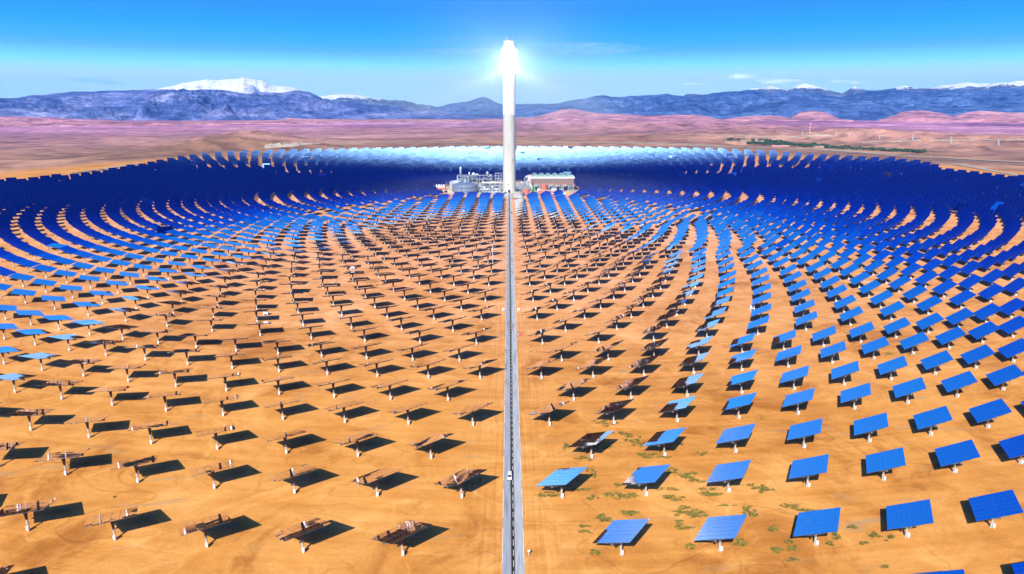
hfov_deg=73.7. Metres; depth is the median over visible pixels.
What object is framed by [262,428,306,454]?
heliostat
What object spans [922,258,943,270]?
heliostat
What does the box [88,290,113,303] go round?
heliostat
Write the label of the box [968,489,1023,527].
heliostat
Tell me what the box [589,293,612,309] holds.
heliostat
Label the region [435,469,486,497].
heliostat
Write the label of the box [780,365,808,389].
heliostat
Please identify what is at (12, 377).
heliostat
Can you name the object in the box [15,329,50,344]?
heliostat
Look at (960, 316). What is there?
heliostat
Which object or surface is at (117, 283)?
heliostat
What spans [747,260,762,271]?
heliostat
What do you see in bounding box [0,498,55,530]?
heliostat
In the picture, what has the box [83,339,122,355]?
heliostat
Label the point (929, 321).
heliostat
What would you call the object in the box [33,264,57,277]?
heliostat
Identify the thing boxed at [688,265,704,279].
heliostat
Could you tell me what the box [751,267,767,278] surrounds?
heliostat
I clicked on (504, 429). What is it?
road markings
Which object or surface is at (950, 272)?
heliostat
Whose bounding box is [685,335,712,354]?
heliostat
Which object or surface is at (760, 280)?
heliostat
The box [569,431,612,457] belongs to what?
heliostat
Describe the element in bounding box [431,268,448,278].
heliostat
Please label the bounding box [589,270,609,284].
heliostat
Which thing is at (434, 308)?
heliostat
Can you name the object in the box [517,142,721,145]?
dirt track
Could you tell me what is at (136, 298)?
heliostat
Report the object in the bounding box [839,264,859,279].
heliostat
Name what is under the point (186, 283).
heliostat
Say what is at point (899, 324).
heliostat
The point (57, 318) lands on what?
heliostat
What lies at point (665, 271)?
heliostat
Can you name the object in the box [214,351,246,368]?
heliostat
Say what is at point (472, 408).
heliostat
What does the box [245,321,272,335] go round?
heliostat
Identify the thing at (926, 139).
village house
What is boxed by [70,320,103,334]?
heliostat
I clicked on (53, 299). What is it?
heliostat
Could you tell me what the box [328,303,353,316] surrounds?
heliostat
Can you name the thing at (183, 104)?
mountain range
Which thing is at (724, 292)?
heliostat
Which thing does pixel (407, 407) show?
heliostat
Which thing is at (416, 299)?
heliostat
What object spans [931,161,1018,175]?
dirt track
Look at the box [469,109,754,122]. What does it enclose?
pink hills
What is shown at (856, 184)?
heliostat field
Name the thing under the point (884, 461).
heliostat
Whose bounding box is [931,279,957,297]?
heliostat
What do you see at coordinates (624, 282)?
heliostat
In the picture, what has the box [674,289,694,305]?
heliostat
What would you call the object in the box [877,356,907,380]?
heliostat
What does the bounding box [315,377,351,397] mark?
heliostat
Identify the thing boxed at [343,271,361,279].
heliostat
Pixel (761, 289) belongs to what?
heliostat
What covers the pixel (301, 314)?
heliostat
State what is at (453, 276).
heliostat
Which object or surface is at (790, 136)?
dirt track
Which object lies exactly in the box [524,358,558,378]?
heliostat
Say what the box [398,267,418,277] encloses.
heliostat
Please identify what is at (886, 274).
heliostat
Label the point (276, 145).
dirt track
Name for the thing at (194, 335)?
heliostat
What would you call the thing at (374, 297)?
heliostat
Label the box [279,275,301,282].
heliostat
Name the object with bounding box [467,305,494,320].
heliostat
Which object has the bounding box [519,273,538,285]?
heliostat
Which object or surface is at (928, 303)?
heliostat
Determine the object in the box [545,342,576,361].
heliostat
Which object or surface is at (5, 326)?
heliostat
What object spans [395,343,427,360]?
heliostat
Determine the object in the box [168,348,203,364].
heliostat
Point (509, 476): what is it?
white car
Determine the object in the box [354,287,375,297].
heliostat
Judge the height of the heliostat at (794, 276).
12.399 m
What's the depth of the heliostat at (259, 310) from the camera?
456.13 m
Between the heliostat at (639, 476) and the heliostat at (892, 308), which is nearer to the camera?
the heliostat at (639, 476)
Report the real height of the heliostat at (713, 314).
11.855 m
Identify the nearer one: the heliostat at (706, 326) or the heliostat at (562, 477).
the heliostat at (562, 477)
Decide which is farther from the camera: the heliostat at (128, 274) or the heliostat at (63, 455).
the heliostat at (128, 274)
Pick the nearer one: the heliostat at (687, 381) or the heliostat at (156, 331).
the heliostat at (687, 381)
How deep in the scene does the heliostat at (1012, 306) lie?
462.10 m
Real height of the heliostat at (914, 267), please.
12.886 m
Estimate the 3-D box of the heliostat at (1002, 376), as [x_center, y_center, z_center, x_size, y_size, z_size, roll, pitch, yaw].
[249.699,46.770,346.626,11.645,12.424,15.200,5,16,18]
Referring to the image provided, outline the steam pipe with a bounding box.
[482,182,502,191]
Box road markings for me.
[502,218,523,573]
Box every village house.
[771,145,788,146]
[920,138,934,140]
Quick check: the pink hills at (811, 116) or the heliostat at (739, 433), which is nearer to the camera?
the heliostat at (739, 433)
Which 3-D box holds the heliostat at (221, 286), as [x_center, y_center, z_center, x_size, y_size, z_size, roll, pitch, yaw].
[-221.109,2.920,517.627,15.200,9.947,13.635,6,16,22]
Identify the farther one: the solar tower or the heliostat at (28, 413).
the solar tower
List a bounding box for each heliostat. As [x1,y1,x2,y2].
[0,266,14,280]
[0,283,12,296]
[0,305,16,319]
[0,323,18,339]
[0,346,22,364]
[0,373,36,392]
[0,441,25,465]
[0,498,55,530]
[2,409,53,430]
[9,272,34,286]
[10,288,36,303]
[15,310,43,324]
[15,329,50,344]
[19,352,61,370]
[32,278,57,292]
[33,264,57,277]
[34,380,81,399]
[34,448,89,474]
[41,295,65,309]
[41,315,73,329]
[47,334,86,350]
[53,269,77,283]
[59,359,101,376]
[60,284,81,298]
[60,414,110,437]
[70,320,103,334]
[71,262,94,274]
[73,302,100,315]
[79,275,99,288]
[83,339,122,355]
[83,506,137,539]
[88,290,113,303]
[88,386,130,405]
[94,267,115,279]
[102,324,138,339]
[105,280,127,293]
[105,364,146,381]
[107,307,139,321]
[110,455,158,482]
[120,272,138,284]
[120,296,149,308]
[125,345,161,360]
[126,420,170,443]
[133,263,152,276]
[134,285,159,298]
[138,329,172,343]
[144,390,183,410]
[145,276,168,287]
[148,313,182,326]
[155,368,192,386]
[157,268,177,280]
[157,301,185,312]
[166,290,194,301]
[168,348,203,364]
[173,281,199,290]
[177,512,231,546]
[179,333,210,347]
[182,272,206,284]
[189,460,235,489]
[191,265,212,276]
[195,425,234,449]
[196,318,224,331]
[198,305,227,317]
[201,294,231,305]
[203,394,238,415]
[207,285,233,294]
[208,372,240,391]
[214,276,237,284]
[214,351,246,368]
[218,269,240,276]
[219,336,248,351]
[242,309,268,321]
[243,288,267,297]
[243,298,268,309]
[244,280,268,288]
[245,272,270,282]
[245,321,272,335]
[253,264,273,272]
[261,375,293,394]
[262,354,292,371]
[262,398,300,419]
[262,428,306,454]
[263,338,290,354]
[267,464,317,493]
[271,517,330,553]
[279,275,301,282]
[280,283,300,291]
[281,267,301,277]
[281,291,304,301]
[285,301,308,312]
[290,312,313,325]
[297,324,322,339]
[305,341,335,356]
[310,270,329,277]
[310,357,342,374]
[312,277,332,288]
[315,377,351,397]
[317,285,336,294]
[322,294,343,304]
[323,400,363,422]
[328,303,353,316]
[333,431,379,456]
[337,314,362,328]
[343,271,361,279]
[346,279,367,290]
[349,326,378,341]
[349,342,382,358]
[350,467,402,497]
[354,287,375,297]
[359,359,392,376]
[362,295,386,307]
[369,266,387,276]
[371,379,409,399]
[371,520,431,555]
[374,273,394,281]
[374,305,398,318]
[382,279,403,291]
[386,402,428,424]
[387,315,415,330]
[394,288,412,300]
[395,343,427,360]
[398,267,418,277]
[403,296,429,309]
[405,327,434,343]
[407,273,429,283]
[407,433,453,459]
[410,359,444,377]
[418,281,439,293]
[419,305,446,319]
[429,380,465,400]
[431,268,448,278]
[432,288,456,301]
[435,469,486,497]
[438,316,466,331]
[441,343,475,361]
[443,273,465,285]
[449,296,473,310]
[451,402,493,425]
[457,281,477,293]
[461,327,491,344]
[463,359,496,379]
[465,267,485,279]
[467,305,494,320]
[473,288,496,301]
[477,273,499,286]
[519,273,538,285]
[520,287,544,301]
[523,304,549,320]
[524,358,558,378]
[527,326,557,344]
[528,401,569,425]
[535,266,554,279]
[536,467,586,497]
[540,280,560,293]
[545,295,568,310]
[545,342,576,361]
[551,314,578,331]
[554,272,574,285]
[554,378,591,400]
[561,286,584,300]
[567,266,585,278]
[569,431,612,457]
[571,303,596,319]
[576,356,609,377]
[577,278,598,292]
[584,325,611,343]
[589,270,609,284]
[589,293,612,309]
[593,340,623,360]
[593,399,633,423]
[593,519,649,555]
[599,264,617,277]
[603,284,624,299]
[604,312,629,330]
[613,376,648,398]
[615,276,635,291]
[619,301,642,317]
[622,464,670,495]
[623,269,641,283]
[628,354,659,376]
[630,262,648,276]
[632,291,654,307]
[640,338,668,355]
[641,322,666,341]
[642,282,663,298]
[643,427,685,455]
[651,274,670,289]
[654,310,678,328]
[656,267,673,281]
[658,396,695,421]
[665,298,687,315]
[670,373,703,396]
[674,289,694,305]
[678,352,708,373]
[681,280,699,295]
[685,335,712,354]
[686,272,703,287]
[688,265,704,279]
[694,319,719,336]
[694,514,747,551]
[704,307,725,320]
[706,460,750,492]
[710,295,730,308]
[715,286,733,297]
[716,423,755,452]
[718,277,734,288]
[719,262,733,273]
[720,270,735,285]
[721,392,756,418]
[726,369,757,393]
[728,349,755,371]
[729,332,755,352]
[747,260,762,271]
[747,315,769,335]
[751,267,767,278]
[751,303,770,317]
[752,274,769,286]
[752,292,770,306]
[753,283,770,295]
[772,329,795,350]
[776,345,801,367]
[779,264,796,276]
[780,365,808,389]
[782,388,814,414]
[783,271,801,284]
[787,279,806,293]
[787,418,822,447]
[789,454,828,486]
[790,288,810,304]
[793,507,840,545]
[794,299,814,315]
[795,311,816,330]
[805,260,823,273]
[812,267,831,282]
[812,325,835,346]
[820,275,839,290]
[820,341,845,363]
[826,284,846,301]
[831,361,858,385]
[833,295,855,312]
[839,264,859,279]
[839,306,862,325]
[840,383,870,409]
[849,271,870,287]
[849,321,874,342]
[854,412,888,442]
[858,280,880,297]
[861,336,888,359]
[863,259,883,275]
[866,447,905,480]
[869,290,892,308]
[876,267,897,283]
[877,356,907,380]
[879,301,904,320]
[883,317,910,338]
[886,499,933,538]
[888,275,911,292]
[892,377,925,404]
[899,332,928,354]
[900,262,922,278]
[902,285,927,303]
[913,406,952,435]
[915,270,938,287]
[915,312,943,333]
[916,295,942,314]
[916,569,964,573]
[920,350,953,374]
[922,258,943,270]
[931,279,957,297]
[934,439,980,472]
[935,326,965,348]
[938,265,962,279]
[941,371,977,397]
[945,308,974,326]
[948,289,975,308]
[958,274,983,290]
[960,344,994,368]
[961,260,982,275]
[968,321,1000,343]
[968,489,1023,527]
[969,398,1011,427]
[973,303,1001,323]
[978,283,1005,302]
[982,268,1006,284]
[986,364,1023,390]
[997,338,1023,362]
[998,315,1023,337]
[998,434,1023,463]
[1000,298,1023,317]
[1003,263,1023,279]
[1004,277,1023,295]
[1011,562,1023,573]
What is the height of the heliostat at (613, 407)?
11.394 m
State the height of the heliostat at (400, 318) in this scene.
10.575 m
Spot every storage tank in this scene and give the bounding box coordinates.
[449,180,460,187]
[452,181,477,193]
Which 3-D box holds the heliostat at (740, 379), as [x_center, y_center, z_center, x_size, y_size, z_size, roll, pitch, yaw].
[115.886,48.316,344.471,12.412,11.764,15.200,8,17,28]
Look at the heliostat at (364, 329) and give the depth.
419.60 m
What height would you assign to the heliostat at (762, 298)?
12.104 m
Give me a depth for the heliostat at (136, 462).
262.35 m
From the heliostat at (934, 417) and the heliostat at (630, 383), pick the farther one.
the heliostat at (630, 383)
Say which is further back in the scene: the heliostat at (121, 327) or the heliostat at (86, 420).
the heliostat at (121, 327)
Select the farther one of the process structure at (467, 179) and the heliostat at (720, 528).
the process structure at (467, 179)
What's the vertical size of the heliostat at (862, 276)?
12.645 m
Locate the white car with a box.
[507,471,512,480]
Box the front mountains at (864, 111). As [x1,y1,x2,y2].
[634,98,1023,120]
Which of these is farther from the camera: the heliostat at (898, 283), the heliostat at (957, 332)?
the heliostat at (898, 283)
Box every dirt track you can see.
[70,163,139,172]
[265,142,484,147]
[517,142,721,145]
[710,146,1023,161]
[725,134,831,137]
[791,149,1023,164]
[863,138,1023,142]
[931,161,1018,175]
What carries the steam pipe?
attached to the solar tower
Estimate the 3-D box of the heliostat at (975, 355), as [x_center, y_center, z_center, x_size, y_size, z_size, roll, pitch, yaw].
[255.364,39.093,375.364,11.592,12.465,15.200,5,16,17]
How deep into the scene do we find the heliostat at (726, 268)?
576.40 m
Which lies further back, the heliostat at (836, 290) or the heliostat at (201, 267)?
the heliostat at (201, 267)
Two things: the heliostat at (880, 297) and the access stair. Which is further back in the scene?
the access stair
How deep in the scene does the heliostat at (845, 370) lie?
353.40 m
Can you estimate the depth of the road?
296.68 m
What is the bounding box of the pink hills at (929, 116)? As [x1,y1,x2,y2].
[878,111,1023,122]
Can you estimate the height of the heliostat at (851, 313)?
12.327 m
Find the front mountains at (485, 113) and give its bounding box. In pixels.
[471,110,496,115]
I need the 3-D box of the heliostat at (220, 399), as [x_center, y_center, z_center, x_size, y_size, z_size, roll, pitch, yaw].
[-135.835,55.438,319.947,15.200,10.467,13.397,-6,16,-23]
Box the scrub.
[113,259,910,567]
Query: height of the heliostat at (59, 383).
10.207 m
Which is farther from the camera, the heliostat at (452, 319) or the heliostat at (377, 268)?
the heliostat at (377, 268)
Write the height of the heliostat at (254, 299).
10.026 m
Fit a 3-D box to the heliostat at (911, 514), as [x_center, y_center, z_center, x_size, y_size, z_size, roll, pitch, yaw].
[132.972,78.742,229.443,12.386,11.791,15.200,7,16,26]
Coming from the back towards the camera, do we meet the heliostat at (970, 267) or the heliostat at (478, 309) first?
the heliostat at (970, 267)
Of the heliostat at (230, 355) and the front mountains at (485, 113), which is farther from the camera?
the front mountains at (485, 113)
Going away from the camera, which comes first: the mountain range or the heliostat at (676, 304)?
the heliostat at (676, 304)
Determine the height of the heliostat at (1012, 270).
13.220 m
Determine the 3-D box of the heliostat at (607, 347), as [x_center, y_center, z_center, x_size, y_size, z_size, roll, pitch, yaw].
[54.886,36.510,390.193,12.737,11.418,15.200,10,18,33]
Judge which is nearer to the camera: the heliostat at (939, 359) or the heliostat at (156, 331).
the heliostat at (939, 359)
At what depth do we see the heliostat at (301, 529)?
221.29 m
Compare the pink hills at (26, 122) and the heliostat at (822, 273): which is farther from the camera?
the pink hills at (26, 122)
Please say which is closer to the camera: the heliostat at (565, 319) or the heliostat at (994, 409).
the heliostat at (994, 409)
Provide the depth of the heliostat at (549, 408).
309.95 m
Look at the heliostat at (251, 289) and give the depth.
507.28 m
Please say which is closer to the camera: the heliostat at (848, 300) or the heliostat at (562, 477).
the heliostat at (562, 477)
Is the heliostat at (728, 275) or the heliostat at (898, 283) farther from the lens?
the heliostat at (728, 275)
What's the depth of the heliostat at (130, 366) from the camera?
357.68 m
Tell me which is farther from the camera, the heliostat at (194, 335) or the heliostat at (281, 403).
the heliostat at (194, 335)
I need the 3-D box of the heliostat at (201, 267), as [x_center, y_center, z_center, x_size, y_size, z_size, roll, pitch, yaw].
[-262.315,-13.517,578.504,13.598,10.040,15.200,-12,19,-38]
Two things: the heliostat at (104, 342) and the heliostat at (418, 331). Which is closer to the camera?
the heliostat at (104, 342)
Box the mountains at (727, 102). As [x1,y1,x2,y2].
[423,87,1023,116]
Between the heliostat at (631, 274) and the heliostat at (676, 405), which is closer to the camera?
the heliostat at (676, 405)
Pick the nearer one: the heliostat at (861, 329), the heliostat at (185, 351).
the heliostat at (185, 351)
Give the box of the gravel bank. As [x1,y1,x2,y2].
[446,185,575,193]
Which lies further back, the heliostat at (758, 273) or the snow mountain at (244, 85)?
the snow mountain at (244, 85)
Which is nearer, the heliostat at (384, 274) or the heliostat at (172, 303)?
the heliostat at (172, 303)
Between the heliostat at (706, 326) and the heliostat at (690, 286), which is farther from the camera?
the heliostat at (690, 286)
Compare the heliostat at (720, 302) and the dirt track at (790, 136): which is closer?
the heliostat at (720, 302)
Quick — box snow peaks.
[684,80,1023,96]
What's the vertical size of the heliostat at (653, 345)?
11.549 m
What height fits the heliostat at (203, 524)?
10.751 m
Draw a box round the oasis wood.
[727,138,927,151]
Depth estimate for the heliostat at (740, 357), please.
372.87 m
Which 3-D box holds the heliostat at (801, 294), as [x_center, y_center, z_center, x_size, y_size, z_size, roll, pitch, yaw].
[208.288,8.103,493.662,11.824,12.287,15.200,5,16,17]
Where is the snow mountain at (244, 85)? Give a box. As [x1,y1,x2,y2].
[155,77,434,109]
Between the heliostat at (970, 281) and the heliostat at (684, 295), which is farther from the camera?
the heliostat at (970, 281)
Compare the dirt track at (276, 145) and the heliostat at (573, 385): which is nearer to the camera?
the heliostat at (573, 385)
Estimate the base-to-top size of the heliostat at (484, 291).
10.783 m
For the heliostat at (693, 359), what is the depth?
369.02 m
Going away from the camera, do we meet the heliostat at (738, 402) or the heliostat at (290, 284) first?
the heliostat at (738, 402)
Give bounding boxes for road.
[502,196,524,573]
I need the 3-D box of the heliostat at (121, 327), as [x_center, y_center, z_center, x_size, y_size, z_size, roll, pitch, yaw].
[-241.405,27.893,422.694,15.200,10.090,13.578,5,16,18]
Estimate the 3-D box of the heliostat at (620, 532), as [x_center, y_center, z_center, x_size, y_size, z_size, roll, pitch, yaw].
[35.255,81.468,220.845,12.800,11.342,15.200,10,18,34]
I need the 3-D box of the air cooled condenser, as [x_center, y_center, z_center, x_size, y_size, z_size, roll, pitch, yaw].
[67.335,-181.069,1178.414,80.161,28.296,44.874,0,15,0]
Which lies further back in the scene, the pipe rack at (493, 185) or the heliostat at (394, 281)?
the pipe rack at (493, 185)
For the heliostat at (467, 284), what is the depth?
526.97 m
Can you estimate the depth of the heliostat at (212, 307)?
464.12 m
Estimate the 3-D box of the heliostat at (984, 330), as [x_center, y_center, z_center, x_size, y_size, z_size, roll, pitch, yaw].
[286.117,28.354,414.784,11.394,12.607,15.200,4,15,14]
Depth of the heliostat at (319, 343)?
394.01 m
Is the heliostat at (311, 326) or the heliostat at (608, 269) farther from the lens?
the heliostat at (608, 269)
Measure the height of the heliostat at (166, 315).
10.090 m
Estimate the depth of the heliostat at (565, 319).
438.87 m
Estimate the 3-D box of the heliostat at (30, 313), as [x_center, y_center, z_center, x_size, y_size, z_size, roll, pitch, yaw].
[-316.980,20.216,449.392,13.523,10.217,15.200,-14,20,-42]
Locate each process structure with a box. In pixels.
[457,172,487,189]
[485,174,491,187]
[517,181,528,190]
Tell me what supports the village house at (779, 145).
on the ground at (168, 495)
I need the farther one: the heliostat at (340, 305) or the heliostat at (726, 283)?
the heliostat at (726, 283)
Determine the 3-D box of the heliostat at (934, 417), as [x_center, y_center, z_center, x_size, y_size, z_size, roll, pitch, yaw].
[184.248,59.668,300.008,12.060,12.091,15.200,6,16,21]
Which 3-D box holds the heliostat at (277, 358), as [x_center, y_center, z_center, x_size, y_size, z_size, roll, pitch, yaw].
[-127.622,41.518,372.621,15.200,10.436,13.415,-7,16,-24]
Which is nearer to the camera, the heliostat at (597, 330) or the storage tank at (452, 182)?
the heliostat at (597, 330)
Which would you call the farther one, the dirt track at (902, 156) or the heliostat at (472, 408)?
the dirt track at (902, 156)
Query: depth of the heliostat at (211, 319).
436.80 m
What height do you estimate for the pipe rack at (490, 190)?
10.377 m
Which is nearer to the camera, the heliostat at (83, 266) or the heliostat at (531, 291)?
the heliostat at (531, 291)
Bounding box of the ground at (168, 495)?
[0,119,1023,573]
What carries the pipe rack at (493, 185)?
on the plant yard at (518, 189)
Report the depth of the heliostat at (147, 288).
512.11 m
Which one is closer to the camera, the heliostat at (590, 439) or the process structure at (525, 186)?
the heliostat at (590, 439)
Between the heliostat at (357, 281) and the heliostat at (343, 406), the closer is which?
the heliostat at (343, 406)
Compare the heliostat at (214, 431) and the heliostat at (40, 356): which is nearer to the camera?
the heliostat at (214, 431)
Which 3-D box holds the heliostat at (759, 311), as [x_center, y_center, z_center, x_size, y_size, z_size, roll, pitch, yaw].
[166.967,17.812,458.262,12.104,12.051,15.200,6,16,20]
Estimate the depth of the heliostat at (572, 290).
507.65 m
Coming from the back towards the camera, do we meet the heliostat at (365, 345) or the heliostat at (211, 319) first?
the heliostat at (211, 319)
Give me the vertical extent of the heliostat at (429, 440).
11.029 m
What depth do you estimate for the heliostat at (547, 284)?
526.68 m
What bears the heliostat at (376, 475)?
on the ground at (168, 495)
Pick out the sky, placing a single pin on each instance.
(437, 53)
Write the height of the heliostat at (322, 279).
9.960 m
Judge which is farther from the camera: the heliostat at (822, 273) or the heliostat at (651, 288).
the heliostat at (822, 273)
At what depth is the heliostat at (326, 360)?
368.20 m
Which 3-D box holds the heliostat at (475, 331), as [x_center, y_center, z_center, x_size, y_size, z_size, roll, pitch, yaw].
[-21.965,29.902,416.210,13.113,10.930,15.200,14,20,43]
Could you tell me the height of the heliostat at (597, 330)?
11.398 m
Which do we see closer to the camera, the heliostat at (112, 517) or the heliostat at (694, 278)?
the heliostat at (112, 517)
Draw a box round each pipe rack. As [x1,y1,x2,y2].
[479,187,498,192]
[480,181,502,191]
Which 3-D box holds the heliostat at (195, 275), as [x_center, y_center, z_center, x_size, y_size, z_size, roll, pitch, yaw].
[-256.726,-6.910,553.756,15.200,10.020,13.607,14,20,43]
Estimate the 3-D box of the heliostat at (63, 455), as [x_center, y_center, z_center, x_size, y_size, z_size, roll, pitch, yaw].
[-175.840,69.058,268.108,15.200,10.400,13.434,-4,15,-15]
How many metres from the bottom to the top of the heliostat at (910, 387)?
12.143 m
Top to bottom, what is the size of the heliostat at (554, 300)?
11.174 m
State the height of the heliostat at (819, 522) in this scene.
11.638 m
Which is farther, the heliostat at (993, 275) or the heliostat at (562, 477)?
the heliostat at (993, 275)
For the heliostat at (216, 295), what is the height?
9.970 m
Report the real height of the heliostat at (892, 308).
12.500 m
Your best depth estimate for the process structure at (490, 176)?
1189.29 m
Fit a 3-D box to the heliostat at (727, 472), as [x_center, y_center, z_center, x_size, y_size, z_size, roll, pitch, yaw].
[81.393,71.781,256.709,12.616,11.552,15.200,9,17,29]
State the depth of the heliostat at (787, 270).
568.67 m
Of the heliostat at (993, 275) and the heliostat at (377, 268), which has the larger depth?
the heliostat at (377, 268)
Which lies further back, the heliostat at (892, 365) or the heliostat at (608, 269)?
the heliostat at (608, 269)
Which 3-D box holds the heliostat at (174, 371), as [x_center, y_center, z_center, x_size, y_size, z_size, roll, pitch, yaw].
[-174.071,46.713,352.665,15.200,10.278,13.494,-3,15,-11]
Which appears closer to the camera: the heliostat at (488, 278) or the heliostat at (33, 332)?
the heliostat at (33, 332)
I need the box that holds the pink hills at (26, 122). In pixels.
[0,116,527,126]
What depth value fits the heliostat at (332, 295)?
494.24 m
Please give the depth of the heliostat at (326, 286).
519.05 m
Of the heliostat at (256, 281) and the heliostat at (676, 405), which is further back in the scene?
the heliostat at (256, 281)
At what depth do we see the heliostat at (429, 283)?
528.87 m
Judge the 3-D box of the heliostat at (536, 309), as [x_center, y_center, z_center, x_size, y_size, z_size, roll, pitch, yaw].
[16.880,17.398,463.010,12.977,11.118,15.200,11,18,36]
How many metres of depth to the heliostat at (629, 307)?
466.83 m
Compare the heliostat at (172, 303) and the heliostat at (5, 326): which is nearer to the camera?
the heliostat at (5, 326)
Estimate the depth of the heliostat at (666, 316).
445.32 m
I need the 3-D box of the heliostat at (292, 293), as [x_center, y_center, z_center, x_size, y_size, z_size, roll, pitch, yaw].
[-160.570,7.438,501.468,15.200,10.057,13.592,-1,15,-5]
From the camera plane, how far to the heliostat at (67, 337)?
402.69 m
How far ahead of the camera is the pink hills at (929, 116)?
6377.09 m
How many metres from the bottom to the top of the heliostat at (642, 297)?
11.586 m
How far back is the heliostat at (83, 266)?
579.42 m
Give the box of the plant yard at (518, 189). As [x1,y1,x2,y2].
[447,183,578,196]
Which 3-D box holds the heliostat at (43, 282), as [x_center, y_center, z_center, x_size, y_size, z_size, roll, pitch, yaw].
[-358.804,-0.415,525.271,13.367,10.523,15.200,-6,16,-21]
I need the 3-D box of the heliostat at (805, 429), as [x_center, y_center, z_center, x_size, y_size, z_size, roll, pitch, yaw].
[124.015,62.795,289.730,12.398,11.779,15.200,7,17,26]
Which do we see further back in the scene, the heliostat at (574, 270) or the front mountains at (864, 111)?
the front mountains at (864, 111)
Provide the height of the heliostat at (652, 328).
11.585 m
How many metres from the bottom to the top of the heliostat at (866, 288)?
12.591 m
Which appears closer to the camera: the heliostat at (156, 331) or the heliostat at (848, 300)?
the heliostat at (156, 331)
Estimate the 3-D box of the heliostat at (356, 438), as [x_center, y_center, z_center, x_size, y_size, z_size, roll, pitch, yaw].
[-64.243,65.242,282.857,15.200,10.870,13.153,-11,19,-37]
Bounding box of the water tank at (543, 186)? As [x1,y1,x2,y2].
[541,184,546,189]
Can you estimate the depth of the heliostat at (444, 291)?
506.81 m
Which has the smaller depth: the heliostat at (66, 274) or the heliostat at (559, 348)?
the heliostat at (559, 348)
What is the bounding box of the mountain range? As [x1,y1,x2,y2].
[0,88,532,120]
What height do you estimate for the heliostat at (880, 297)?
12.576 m
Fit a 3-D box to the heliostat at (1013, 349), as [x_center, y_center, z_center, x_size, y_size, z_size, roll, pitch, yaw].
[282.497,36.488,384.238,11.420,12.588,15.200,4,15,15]
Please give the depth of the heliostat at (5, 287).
514.38 m
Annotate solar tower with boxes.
[502,36,515,192]
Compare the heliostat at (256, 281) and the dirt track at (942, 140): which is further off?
the dirt track at (942, 140)
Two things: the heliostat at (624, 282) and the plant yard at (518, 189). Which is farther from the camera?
the plant yard at (518, 189)
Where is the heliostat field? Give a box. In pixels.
[0,146,1023,573]
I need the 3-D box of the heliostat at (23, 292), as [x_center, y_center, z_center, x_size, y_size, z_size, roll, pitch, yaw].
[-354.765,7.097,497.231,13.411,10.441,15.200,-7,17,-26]
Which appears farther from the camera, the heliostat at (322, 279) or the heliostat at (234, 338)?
the heliostat at (322, 279)
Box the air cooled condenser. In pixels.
[527,173,574,190]
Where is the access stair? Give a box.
[495,173,501,187]
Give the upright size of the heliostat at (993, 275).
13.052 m
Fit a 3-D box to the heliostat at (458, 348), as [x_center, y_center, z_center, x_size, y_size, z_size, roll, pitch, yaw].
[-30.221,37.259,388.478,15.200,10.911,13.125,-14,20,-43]
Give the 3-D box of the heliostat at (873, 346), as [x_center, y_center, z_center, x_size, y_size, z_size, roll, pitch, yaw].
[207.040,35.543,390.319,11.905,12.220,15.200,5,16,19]
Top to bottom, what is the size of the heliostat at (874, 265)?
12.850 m
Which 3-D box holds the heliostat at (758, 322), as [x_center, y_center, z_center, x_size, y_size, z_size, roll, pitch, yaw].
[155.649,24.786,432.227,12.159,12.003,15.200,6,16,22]
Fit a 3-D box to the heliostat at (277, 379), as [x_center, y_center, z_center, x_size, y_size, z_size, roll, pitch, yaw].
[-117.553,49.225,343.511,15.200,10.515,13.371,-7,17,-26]
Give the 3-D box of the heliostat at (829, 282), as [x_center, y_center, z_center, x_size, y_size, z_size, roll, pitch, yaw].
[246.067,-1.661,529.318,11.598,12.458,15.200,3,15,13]
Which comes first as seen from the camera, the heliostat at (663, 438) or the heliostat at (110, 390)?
the heliostat at (663, 438)
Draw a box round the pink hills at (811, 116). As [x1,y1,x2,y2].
[723,111,853,121]
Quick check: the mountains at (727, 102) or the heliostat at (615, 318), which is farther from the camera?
the mountains at (727, 102)
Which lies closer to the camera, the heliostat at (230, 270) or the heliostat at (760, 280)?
the heliostat at (760, 280)
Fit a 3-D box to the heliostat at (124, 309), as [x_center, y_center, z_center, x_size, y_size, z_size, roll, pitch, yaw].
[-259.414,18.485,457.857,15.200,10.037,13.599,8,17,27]
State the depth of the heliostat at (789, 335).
403.68 m
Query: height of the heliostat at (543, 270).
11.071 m
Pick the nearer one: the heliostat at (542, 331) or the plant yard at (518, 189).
the heliostat at (542, 331)
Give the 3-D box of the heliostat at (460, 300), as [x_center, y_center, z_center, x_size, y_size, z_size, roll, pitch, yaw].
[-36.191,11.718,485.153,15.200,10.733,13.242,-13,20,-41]
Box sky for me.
[0,0,1023,106]
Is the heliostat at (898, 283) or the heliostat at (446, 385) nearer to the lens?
the heliostat at (446, 385)
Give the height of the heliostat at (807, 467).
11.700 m
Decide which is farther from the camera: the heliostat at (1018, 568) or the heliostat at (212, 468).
the heliostat at (212, 468)
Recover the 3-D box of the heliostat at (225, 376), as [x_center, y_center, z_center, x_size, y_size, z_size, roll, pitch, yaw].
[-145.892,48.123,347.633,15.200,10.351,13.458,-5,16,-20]
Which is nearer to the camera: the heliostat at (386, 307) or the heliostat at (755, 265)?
the heliostat at (386, 307)
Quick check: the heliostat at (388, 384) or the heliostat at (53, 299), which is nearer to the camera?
the heliostat at (388, 384)
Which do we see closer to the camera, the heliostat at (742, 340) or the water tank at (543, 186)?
the heliostat at (742, 340)
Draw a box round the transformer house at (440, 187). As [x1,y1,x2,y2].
[436,184,445,189]
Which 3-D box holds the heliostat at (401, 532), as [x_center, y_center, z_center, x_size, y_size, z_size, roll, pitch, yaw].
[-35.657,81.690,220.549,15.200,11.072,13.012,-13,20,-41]
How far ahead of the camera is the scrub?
248.79 m

